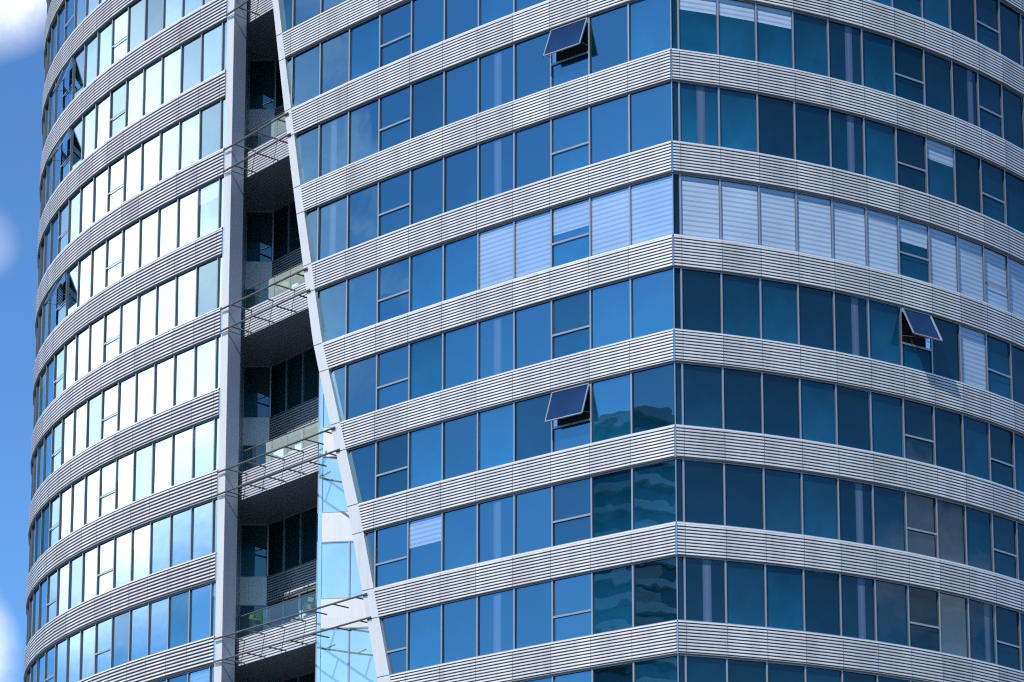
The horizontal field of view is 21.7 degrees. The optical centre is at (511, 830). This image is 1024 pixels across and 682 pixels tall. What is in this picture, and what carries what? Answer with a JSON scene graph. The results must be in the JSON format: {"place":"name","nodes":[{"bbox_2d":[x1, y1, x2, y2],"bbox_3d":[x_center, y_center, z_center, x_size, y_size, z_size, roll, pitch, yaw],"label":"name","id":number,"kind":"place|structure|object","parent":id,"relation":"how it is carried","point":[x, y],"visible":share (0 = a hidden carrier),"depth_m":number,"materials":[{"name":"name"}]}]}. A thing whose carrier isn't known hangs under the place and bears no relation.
{"place":"outdoors","nodes":[
{"label":"outdoors","id":0,"kind":"place"},
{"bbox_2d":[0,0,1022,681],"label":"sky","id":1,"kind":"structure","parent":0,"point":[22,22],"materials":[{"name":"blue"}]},
{"label":"ground","id":2,"kind":"structure","parent":0,"visible":0},
{"bbox_2d":[23,0,226,681],"bbox_3d":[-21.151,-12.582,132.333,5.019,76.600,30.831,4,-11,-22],"label":"tower wing","id":3,"kind":"structure","parent":2,"relation":"on","point":[93,313],"depth_m":126.50,"materials":[{"name":"glass"}]},
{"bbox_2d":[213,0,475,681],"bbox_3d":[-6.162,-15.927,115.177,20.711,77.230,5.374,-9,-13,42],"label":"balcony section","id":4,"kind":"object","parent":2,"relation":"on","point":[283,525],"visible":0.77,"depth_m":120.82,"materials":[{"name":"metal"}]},
{"bbox_2d":[272,0,678,681],"bbox_3d":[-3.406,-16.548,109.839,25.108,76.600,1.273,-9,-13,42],"label":"tower wing","id":5,"kind":"structure","parent":2,"relation":"on","point":[480,492],"depth_m":107.53,"materials":[{"name":"blue glass"}]},
{"bbox_2d":[670,0,1023,681],"bbox_3d":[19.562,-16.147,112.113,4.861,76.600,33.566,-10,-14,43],"label":"tower wing","id":6,"kind":"structure","parent":2,"relation":"on","point":[747,243],"depth_m":105.20,"materials":[{"name":"blue glass"}]}
]}

